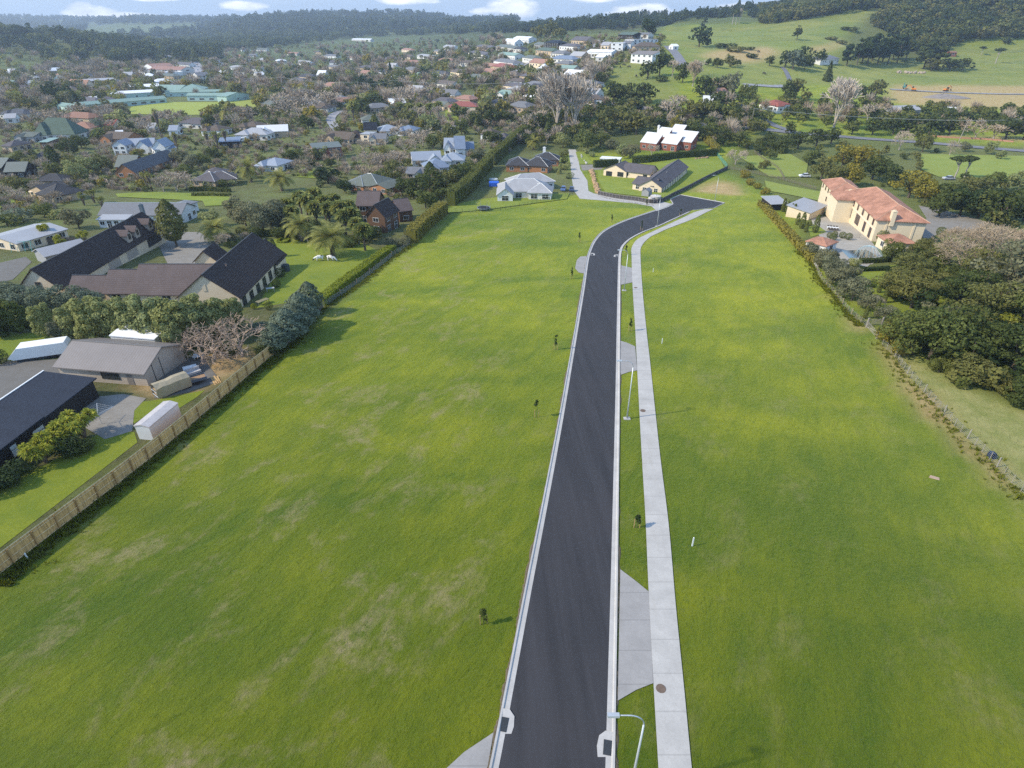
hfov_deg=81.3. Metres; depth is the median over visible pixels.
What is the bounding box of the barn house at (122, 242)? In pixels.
[20,211,165,293]
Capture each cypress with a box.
[781,198,786,211]
[795,212,800,224]
[799,212,806,228]
[804,222,808,231]
[812,215,820,232]
[863,305,868,318]
[873,300,880,315]
[876,280,882,292]
[882,288,888,302]
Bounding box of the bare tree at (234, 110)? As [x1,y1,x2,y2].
[223,106,246,116]
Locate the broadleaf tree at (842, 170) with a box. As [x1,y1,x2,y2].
[824,165,849,178]
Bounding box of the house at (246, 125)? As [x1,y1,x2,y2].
[239,121,266,129]
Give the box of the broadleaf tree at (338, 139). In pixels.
[334,137,342,143]
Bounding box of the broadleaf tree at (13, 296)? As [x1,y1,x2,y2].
[0,284,38,307]
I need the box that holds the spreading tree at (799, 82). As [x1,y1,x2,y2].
[789,78,808,97]
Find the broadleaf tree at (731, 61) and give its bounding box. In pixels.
[724,53,737,66]
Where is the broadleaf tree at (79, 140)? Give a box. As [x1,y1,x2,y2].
[68,134,90,148]
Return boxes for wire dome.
[855,245,881,256]
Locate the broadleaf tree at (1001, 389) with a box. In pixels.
[995,379,1018,394]
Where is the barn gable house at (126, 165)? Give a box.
[114,149,175,177]
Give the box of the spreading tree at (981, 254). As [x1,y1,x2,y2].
[958,245,1009,279]
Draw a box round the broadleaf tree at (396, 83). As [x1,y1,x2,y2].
[392,79,404,88]
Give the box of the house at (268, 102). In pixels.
[260,100,292,109]
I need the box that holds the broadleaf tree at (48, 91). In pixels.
[37,85,56,98]
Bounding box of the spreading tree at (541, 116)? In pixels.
[531,113,552,128]
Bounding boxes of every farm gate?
[865,320,878,338]
[868,317,884,324]
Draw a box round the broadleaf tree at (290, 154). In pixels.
[281,150,297,159]
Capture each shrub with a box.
[0,207,33,223]
[0,214,22,225]
[0,457,37,489]
[0,466,19,487]
[14,435,57,462]
[25,203,43,212]
[45,209,66,219]
[49,435,84,459]
[73,438,96,453]
[210,342,238,355]
[215,179,227,186]
[223,119,233,124]
[223,232,236,241]
[223,241,236,247]
[227,180,236,185]
[235,226,249,237]
[247,227,263,236]
[250,321,266,333]
[254,338,280,354]
[271,229,284,237]
[275,224,291,236]
[291,230,305,239]
[302,218,322,229]
[305,229,320,240]
[322,223,344,234]
[343,235,359,247]
[354,228,377,242]
[357,122,362,129]
[369,225,381,237]
[382,237,397,245]
[394,235,410,246]
[558,149,568,156]
[558,162,571,169]
[561,157,568,162]
[565,172,574,178]
[605,139,619,148]
[616,144,627,153]
[655,75,667,81]
[714,43,737,48]
[726,46,746,51]
[740,170,750,177]
[745,162,753,169]
[746,53,757,57]
[746,178,755,185]
[753,182,762,188]
[760,187,770,193]
[825,36,837,39]
[836,40,847,43]
[840,26,858,30]
[848,257,861,266]
[874,324,903,344]
[891,340,912,354]
[926,358,951,373]
[980,373,1007,387]
[1002,36,1013,43]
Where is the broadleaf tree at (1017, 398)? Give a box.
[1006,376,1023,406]
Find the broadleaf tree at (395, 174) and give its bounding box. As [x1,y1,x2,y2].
[387,169,402,179]
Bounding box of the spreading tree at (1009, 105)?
[998,103,1015,113]
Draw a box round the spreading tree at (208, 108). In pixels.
[198,104,215,114]
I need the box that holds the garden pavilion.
[805,236,838,251]
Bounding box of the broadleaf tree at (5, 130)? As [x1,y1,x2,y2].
[0,128,8,136]
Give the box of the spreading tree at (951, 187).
[930,181,969,198]
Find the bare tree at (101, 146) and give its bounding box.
[93,144,107,152]
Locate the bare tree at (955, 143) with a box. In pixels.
[947,140,961,154]
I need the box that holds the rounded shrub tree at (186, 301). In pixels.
[173,293,211,343]
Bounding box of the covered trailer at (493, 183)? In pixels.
[489,181,498,186]
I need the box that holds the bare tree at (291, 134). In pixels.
[286,131,299,144]
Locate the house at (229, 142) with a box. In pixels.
[218,136,241,147]
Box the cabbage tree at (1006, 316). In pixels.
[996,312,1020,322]
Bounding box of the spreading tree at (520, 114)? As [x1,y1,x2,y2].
[517,112,534,122]
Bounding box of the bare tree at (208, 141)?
[202,139,216,147]
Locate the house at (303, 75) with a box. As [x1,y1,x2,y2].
[299,73,316,78]
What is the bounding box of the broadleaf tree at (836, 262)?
[821,254,848,273]
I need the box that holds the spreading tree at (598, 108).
[593,105,606,113]
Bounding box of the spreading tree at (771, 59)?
[764,56,775,65]
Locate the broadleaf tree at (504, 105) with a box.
[495,98,512,110]
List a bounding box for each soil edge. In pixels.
[487,236,596,767]
[615,212,689,767]
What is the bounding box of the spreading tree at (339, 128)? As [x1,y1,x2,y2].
[331,120,348,130]
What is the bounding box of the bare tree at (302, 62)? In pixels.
[296,60,311,71]
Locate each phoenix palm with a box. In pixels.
[197,217,230,241]
[218,102,232,120]
[233,156,261,182]
[263,167,295,190]
[280,213,314,241]
[304,220,353,257]
[527,134,540,149]
[749,94,761,104]
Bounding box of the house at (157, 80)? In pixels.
[154,78,170,83]
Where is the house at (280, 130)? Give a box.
[256,124,288,137]
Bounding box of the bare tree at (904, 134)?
[891,131,915,149]
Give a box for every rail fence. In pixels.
[729,166,815,189]
[755,152,784,178]
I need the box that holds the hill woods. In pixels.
[0,7,520,37]
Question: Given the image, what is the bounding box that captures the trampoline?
[477,201,490,209]
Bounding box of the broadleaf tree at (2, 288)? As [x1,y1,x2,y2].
[0,281,25,305]
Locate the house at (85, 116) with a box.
[57,112,103,121]
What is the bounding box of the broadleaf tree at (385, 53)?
[380,50,388,56]
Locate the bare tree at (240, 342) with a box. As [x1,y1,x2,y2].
[203,312,266,358]
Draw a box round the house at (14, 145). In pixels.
[1,140,32,151]
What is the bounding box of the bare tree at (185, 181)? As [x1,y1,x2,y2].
[172,173,198,189]
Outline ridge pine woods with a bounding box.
[479,0,760,32]
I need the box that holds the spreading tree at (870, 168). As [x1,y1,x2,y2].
[861,155,893,179]
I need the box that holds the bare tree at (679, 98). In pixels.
[668,94,687,114]
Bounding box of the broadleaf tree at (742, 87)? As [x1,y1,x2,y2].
[738,84,748,97]
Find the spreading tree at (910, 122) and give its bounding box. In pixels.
[898,114,923,132]
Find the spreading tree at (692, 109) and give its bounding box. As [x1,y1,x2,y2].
[674,99,702,119]
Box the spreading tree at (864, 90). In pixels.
[858,85,870,95]
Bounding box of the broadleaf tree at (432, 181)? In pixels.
[415,167,446,191]
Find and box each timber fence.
[0,347,273,572]
[45,237,74,244]
[110,186,143,190]
[598,166,727,202]
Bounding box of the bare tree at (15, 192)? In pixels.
[3,188,27,200]
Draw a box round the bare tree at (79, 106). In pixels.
[62,104,86,112]
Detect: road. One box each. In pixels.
[171,61,202,84]
[326,111,341,130]
[499,195,721,767]
[664,46,685,64]
[701,123,1023,151]
[739,104,792,129]
[742,83,782,86]
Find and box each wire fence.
[322,251,391,307]
[451,192,571,211]
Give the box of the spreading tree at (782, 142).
[770,134,794,147]
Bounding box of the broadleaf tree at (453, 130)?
[442,122,458,135]
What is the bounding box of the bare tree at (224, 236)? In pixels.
[212,233,231,244]
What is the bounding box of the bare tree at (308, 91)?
[298,88,316,97]
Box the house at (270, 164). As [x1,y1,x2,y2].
[254,157,293,171]
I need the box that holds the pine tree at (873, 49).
[862,36,880,64]
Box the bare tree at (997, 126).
[986,123,1014,138]
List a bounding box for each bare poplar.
[533,87,554,109]
[534,68,575,122]
[550,71,580,125]
[555,71,599,121]
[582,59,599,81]
[685,59,703,86]
[820,76,864,127]
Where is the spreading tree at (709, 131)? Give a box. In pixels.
[699,122,724,134]
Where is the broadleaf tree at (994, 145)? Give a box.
[983,140,1000,153]
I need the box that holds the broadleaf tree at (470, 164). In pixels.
[457,160,474,175]
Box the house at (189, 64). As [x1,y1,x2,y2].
[177,62,195,66]
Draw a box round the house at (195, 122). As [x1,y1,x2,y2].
[177,117,218,128]
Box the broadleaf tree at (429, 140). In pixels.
[424,134,440,148]
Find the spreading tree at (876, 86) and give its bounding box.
[868,79,888,94]
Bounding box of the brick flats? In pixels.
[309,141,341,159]
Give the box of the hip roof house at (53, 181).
[26,173,85,202]
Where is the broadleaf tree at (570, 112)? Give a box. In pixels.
[564,106,579,121]
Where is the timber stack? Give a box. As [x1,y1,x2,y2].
[210,376,220,384]
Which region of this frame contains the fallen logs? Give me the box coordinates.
[897,70,925,73]
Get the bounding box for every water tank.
[281,263,289,271]
[650,194,660,198]
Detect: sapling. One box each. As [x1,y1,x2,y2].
[479,608,487,624]
[534,400,538,417]
[554,335,557,349]
[633,514,640,527]
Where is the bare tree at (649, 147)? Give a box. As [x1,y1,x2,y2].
[645,144,659,154]
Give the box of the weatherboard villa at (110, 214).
[96,200,198,227]
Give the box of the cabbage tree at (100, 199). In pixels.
[94,196,103,206]
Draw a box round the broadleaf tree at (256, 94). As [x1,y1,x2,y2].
[251,92,267,101]
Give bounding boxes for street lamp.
[607,712,644,767]
[616,360,633,419]
[618,249,627,290]
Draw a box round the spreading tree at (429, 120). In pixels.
[418,113,438,126]
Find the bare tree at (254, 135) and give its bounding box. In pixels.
[249,132,261,142]
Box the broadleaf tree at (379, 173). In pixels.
[372,168,386,176]
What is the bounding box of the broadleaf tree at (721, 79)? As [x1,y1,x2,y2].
[714,75,727,87]
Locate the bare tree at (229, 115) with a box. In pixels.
[223,112,239,125]
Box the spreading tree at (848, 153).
[828,144,862,166]
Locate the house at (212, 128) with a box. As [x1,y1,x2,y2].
[200,124,231,135]
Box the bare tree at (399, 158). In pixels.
[387,150,409,163]
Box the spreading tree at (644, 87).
[634,81,659,103]
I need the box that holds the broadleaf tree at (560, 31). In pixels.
[555,27,566,35]
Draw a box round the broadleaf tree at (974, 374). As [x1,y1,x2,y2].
[951,351,997,386]
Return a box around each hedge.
[188,186,231,191]
[191,192,231,196]
[252,229,315,237]
[276,237,289,242]
[320,244,396,305]
[403,202,447,243]
[444,154,493,205]
[485,44,496,51]
[487,124,528,165]
[593,159,618,167]
[632,148,718,162]
[701,133,719,150]
[755,138,788,153]
[757,199,819,264]
[816,265,866,324]
[859,256,892,262]
[860,266,891,271]
[882,339,1023,491]
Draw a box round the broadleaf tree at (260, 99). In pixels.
[251,93,265,106]
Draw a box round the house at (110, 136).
[98,131,143,144]
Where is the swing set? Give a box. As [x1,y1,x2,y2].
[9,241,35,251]
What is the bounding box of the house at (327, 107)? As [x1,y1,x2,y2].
[304,102,336,112]
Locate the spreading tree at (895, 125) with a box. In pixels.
[882,116,907,134]
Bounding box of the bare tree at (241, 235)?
[237,231,247,238]
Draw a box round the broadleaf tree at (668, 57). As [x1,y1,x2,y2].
[665,52,673,65]
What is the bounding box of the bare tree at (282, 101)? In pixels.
[271,99,296,114]
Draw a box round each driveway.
[0,257,30,281]
[159,232,218,262]
[568,149,672,210]
[580,165,602,169]
[918,205,986,238]
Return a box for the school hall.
[159,84,207,93]
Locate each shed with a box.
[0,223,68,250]
[0,370,98,470]
[31,238,82,261]
[133,400,181,439]
[641,187,651,196]
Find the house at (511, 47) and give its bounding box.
[496,44,518,52]
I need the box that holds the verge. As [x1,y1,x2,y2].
[576,152,591,163]
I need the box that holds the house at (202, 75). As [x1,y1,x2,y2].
[192,72,207,80]
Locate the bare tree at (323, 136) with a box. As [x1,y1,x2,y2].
[316,133,326,141]
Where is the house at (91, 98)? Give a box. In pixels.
[76,97,99,101]
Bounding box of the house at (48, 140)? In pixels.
[39,138,58,148]
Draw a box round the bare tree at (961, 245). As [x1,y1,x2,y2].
[933,234,999,271]
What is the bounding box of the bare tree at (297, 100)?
[286,96,307,115]
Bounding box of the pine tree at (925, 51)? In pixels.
[915,41,938,68]
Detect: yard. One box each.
[0,359,59,397]
[85,394,145,438]
[154,357,216,397]
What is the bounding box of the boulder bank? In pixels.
[589,169,600,193]
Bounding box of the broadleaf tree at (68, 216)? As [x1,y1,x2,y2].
[56,208,91,228]
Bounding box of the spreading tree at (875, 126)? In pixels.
[864,118,886,134]
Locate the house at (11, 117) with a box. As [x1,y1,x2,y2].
[3,113,19,122]
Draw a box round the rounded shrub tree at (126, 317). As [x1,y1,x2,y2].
[111,294,149,330]
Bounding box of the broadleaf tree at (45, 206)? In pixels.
[31,202,52,217]
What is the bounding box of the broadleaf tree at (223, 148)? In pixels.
[220,145,229,153]
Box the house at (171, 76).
[161,73,181,78]
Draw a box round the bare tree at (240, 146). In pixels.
[233,144,243,151]
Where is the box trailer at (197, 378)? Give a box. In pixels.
[189,372,206,384]
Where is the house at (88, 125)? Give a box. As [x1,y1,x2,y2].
[76,122,101,129]
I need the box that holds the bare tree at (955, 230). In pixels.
[932,225,991,250]
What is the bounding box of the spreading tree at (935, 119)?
[916,114,945,134]
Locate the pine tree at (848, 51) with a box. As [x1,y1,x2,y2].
[842,43,857,65]
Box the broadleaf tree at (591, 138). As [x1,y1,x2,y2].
[573,128,598,147]
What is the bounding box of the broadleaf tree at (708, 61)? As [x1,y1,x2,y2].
[705,58,711,64]
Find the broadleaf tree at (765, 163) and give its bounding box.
[758,160,771,168]
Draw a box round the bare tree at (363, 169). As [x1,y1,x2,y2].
[358,166,378,174]
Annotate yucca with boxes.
[30,421,69,451]
[47,408,99,437]
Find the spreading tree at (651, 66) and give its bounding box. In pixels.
[639,61,661,78]
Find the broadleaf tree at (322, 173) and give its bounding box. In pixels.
[313,166,339,183]
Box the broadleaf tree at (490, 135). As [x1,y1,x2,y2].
[482,130,502,141]
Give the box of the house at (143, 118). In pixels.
[137,117,166,124]
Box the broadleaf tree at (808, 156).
[802,150,821,164]
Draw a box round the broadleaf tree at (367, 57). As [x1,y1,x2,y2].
[361,53,370,63]
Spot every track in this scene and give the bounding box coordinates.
[781,67,791,79]
[889,88,1015,93]
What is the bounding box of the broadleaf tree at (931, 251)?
[917,246,953,262]
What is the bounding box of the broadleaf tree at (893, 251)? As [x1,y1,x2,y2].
[882,238,909,261]
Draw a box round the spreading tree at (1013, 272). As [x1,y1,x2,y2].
[962,239,1023,293]
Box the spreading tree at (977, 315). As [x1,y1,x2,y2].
[910,302,1011,350]
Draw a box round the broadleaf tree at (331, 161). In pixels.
[323,158,335,165]
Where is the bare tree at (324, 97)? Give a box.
[314,90,342,103]
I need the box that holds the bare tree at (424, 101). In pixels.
[415,100,428,109]
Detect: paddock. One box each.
[740,154,807,176]
[765,181,819,199]
[921,154,1023,179]
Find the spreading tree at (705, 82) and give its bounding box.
[692,75,719,94]
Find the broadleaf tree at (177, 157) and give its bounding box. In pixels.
[168,148,187,163]
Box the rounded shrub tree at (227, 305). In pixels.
[219,297,244,327]
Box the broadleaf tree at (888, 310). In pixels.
[873,305,898,319]
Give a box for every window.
[8,442,18,457]
[20,242,29,248]
[31,423,45,434]
[33,239,41,245]
[100,372,107,378]
[106,221,112,227]
[106,372,114,379]
[113,373,120,379]
[242,295,247,305]
[249,289,254,298]
[256,282,260,293]
[262,276,266,287]
[268,270,272,280]
[502,196,507,200]
[515,193,521,197]
[531,194,536,198]
[542,194,548,198]
[854,213,860,225]
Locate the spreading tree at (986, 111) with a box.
[981,108,996,122]
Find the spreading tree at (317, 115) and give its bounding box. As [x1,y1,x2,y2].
[314,112,323,119]
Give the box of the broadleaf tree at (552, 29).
[542,20,558,37]
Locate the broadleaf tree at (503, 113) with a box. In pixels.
[499,109,515,121]
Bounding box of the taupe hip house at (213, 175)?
[192,167,237,186]
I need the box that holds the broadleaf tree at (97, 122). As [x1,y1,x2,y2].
[89,117,102,127]
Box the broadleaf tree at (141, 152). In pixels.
[130,148,144,156]
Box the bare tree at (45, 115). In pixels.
[33,111,51,120]
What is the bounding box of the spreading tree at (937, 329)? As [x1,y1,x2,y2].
[898,309,976,359]
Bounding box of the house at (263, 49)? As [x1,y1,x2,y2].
[256,48,269,50]
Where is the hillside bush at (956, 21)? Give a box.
[756,0,1023,51]
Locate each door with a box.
[108,257,121,268]
[125,374,134,384]
[126,246,138,259]
[147,233,161,247]
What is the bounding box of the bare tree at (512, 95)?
[505,93,525,102]
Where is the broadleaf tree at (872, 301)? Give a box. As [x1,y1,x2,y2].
[857,294,882,309]
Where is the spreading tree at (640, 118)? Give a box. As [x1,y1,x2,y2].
[623,111,651,134]
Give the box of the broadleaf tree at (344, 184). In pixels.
[336,179,353,192]
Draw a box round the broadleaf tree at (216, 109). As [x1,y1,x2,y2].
[211,104,224,120]
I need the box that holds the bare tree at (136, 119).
[124,117,142,128]
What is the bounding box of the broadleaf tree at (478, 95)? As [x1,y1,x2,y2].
[476,91,483,100]
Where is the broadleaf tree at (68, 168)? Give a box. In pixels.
[60,159,88,181]
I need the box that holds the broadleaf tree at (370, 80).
[367,78,376,87]
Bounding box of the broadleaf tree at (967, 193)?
[950,186,988,215]
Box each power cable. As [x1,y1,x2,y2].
[214,75,514,83]
[755,108,1020,120]
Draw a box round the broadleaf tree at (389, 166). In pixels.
[384,159,405,175]
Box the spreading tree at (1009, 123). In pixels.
[989,118,1023,138]
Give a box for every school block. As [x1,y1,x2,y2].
[57,95,166,110]
[110,89,153,97]
[164,89,220,96]
[186,92,248,101]
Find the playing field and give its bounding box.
[130,100,255,114]
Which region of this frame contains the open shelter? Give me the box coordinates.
[761,195,787,209]
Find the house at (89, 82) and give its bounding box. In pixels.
[70,79,93,85]
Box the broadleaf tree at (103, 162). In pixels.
[89,153,113,171]
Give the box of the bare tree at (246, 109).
[239,106,256,120]
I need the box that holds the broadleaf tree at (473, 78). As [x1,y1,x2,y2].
[469,75,478,81]
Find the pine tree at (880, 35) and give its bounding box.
[872,33,883,60]
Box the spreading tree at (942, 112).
[931,107,956,116]
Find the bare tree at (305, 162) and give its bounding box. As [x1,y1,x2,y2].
[292,158,312,168]
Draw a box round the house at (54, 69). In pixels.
[47,67,59,72]
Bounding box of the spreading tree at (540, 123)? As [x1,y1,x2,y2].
[527,114,546,132]
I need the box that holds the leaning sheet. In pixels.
[182,364,196,370]
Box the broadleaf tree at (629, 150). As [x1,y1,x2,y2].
[621,144,640,157]
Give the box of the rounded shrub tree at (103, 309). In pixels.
[89,296,123,337]
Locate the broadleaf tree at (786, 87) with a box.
[781,78,796,95]
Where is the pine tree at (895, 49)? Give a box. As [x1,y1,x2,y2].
[885,34,901,63]
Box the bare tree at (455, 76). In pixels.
[451,74,462,80]
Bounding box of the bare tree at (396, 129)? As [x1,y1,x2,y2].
[388,126,402,135]
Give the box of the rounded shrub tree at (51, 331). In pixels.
[44,320,65,337]
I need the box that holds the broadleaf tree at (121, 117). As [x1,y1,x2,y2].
[103,109,132,126]
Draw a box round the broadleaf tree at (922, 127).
[912,122,929,136]
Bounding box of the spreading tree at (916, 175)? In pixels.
[888,169,937,198]
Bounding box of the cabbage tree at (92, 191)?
[84,189,95,202]
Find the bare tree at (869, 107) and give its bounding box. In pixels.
[858,104,878,119]
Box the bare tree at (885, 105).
[876,103,893,109]
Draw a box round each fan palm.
[277,197,296,206]
[282,204,300,218]
[289,190,304,213]
[295,192,314,220]
[305,186,322,198]
[305,200,321,225]
[315,194,332,223]
[318,200,331,224]
[327,199,349,226]
[328,193,340,215]
[333,209,351,234]
[343,206,361,235]
[344,101,359,119]
[344,199,356,207]
[347,216,364,244]
[351,222,373,250]
[394,102,403,109]
[404,103,413,109]
[414,102,424,115]
[425,103,434,116]
[433,101,442,114]
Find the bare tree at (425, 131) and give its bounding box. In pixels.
[413,127,434,145]
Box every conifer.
[43,145,60,162]
[76,101,84,111]
[153,198,187,246]
[184,164,192,175]
[255,323,290,349]
[266,307,307,342]
[280,291,321,319]
[280,303,316,332]
[297,281,324,310]
[369,115,379,125]
[387,62,391,74]
[420,95,427,109]
[422,161,435,174]
[473,116,479,129]
[544,113,553,139]
[822,60,832,81]
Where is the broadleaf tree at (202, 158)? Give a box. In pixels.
[193,153,211,165]
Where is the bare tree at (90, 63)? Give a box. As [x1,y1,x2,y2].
[80,60,97,66]
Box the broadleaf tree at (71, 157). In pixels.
[59,153,79,163]
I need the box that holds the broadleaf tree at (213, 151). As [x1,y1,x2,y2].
[205,147,222,158]
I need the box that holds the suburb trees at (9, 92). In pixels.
[0,26,1023,129]
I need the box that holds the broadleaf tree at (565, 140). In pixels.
[553,132,572,147]
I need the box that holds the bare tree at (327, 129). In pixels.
[321,127,332,133]
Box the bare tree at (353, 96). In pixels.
[346,95,361,100]
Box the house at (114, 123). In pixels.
[103,119,120,130]
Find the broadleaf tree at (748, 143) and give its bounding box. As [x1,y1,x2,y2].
[741,139,754,148]
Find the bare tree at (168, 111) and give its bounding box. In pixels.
[163,109,175,123]
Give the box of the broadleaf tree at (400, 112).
[397,109,416,118]
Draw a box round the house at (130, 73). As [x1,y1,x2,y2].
[122,72,134,77]
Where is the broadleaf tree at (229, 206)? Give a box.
[221,195,245,217]
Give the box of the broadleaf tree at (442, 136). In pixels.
[435,131,448,144]
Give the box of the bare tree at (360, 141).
[356,139,371,148]
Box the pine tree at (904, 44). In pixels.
[896,34,909,62]
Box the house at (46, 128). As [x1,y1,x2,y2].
[34,118,89,139]
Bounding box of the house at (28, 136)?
[12,131,41,142]
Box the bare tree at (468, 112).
[464,109,476,125]
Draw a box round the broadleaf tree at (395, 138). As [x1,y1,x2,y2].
[391,135,397,141]
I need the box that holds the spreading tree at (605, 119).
[594,109,621,131]
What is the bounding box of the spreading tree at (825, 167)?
[807,157,838,179]
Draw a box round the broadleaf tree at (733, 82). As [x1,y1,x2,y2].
[721,70,742,91]
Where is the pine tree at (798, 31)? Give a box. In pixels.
[792,25,802,37]
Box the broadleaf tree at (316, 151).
[305,147,318,158]
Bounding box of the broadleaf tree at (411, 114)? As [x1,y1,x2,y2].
[399,110,416,124]
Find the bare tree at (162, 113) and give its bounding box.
[148,110,172,120]
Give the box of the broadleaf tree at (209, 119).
[201,113,214,125]
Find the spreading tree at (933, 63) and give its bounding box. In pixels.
[924,58,944,70]
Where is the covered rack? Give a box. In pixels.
[150,371,191,398]
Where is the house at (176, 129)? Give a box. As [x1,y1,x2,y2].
[167,125,182,134]
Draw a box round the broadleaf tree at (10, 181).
[0,175,27,188]
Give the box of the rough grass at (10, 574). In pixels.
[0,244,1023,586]
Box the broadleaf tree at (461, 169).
[449,163,469,183]
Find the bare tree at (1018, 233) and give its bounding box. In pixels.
[991,230,1023,248]
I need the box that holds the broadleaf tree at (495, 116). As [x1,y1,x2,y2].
[482,109,501,125]
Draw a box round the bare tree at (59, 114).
[50,111,68,117]
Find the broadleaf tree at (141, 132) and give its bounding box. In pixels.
[132,128,148,137]
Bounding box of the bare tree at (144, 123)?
[133,120,153,132]
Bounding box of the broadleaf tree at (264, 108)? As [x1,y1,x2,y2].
[257,104,268,114]
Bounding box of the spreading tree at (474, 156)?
[470,153,481,159]
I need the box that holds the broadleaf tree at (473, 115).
[467,111,482,125]
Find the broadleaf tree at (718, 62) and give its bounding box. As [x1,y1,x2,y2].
[712,58,723,67]
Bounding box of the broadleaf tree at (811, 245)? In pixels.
[802,241,821,254]
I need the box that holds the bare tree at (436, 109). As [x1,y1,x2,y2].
[428,105,442,119]
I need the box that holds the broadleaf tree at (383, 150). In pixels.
[377,146,388,160]
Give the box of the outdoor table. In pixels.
[255,298,268,305]
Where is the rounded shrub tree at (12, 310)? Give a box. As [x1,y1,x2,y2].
[0,299,31,333]
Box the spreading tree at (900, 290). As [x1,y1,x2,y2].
[887,277,944,307]
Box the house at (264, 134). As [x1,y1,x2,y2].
[234,127,275,140]
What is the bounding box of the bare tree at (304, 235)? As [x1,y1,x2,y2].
[298,230,310,241]
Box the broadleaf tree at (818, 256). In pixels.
[812,248,839,266]
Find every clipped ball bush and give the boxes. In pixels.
[0,349,8,363]
[128,184,135,190]
[141,185,150,191]
[264,301,272,309]
[272,279,280,287]
[275,267,284,277]
[316,179,323,187]
[830,233,837,239]
[845,233,852,239]
[869,281,876,287]
[936,227,946,235]
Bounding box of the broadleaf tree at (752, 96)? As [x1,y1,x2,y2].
[747,83,757,100]
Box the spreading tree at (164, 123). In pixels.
[156,118,169,132]
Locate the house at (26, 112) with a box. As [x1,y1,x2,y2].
[0,108,40,118]
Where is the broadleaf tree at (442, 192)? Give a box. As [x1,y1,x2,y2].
[430,187,447,201]
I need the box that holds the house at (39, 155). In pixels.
[35,151,53,165]
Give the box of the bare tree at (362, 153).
[356,150,380,166]
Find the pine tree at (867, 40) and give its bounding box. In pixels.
[856,37,875,62]
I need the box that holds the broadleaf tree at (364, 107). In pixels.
[355,97,370,112]
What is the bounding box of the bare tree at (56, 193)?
[38,190,66,208]
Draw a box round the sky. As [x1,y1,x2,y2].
[0,0,778,21]
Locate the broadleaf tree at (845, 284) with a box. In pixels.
[835,276,874,300]
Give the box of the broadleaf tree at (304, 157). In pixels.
[300,156,314,164]
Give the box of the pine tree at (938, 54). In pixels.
[926,46,951,69]
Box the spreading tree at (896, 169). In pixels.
[874,163,912,180]
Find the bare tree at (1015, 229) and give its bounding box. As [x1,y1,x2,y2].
[961,224,1023,249]
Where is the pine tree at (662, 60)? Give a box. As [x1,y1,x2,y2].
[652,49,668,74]
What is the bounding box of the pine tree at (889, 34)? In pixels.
[882,32,893,61]
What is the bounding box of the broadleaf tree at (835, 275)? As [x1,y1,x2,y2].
[824,265,863,287]
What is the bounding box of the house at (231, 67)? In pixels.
[229,65,244,69]
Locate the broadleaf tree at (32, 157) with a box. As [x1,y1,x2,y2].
[21,155,39,166]
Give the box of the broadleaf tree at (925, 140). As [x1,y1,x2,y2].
[914,132,936,151]
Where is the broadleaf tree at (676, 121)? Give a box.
[670,115,682,127]
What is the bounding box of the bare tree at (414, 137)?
[404,133,422,148]
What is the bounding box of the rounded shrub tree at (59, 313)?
[52,302,87,339]
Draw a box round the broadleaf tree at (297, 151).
[293,149,306,159]
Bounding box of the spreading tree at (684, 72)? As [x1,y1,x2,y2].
[674,62,690,81]
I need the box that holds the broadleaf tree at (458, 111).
[449,103,467,117]
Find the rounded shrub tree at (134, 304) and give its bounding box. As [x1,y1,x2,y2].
[126,297,171,333]
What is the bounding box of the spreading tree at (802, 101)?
[796,98,809,106]
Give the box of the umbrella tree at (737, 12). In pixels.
[732,10,741,23]
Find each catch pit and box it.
[500,708,513,733]
[597,731,612,756]
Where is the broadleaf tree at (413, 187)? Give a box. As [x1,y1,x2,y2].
[404,174,429,198]
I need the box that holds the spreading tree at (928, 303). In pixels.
[921,301,966,322]
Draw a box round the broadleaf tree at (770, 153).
[763,149,777,158]
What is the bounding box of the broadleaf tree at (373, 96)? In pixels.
[364,92,383,102]
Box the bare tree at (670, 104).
[658,99,681,119]
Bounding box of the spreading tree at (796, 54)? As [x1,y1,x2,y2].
[782,50,805,69]
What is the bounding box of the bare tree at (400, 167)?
[395,166,406,171]
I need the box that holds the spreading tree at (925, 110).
[920,106,933,116]
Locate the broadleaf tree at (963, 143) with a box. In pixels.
[959,141,972,151]
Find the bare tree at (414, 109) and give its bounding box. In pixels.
[409,105,425,117]
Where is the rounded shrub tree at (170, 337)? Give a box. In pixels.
[158,322,185,347]
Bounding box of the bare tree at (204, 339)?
[178,321,236,365]
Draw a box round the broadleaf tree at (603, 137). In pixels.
[595,132,610,146]
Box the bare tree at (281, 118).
[278,117,288,123]
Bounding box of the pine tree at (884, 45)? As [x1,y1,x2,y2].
[870,37,890,64]
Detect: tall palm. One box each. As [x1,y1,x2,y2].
[144,173,152,190]
[151,108,161,134]
[170,132,178,149]
[203,131,209,147]
[211,131,217,148]
[220,128,225,140]
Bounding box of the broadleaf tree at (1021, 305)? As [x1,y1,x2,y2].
[982,291,1023,323]
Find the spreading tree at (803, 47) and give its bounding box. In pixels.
[791,45,816,59]
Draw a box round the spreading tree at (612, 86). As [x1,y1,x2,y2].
[604,81,626,102]
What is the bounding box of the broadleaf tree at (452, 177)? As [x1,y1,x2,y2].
[437,168,460,187]
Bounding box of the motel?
[84,78,116,82]
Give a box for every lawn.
[0,333,57,358]
[0,432,136,546]
[1,190,27,207]
[116,192,229,205]
[133,390,204,422]
[257,239,377,307]
[297,167,315,177]
[445,109,459,121]
[448,193,568,212]
[598,157,723,197]
[809,225,824,236]
[857,264,947,322]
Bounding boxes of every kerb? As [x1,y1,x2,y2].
[489,204,670,767]
[605,212,688,767]
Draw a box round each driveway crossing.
[447,733,492,767]
[575,256,586,272]
[618,569,652,699]
[620,341,636,373]
[621,265,631,284]
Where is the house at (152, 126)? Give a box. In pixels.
[146,123,161,132]
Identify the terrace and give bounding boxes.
[811,216,881,263]

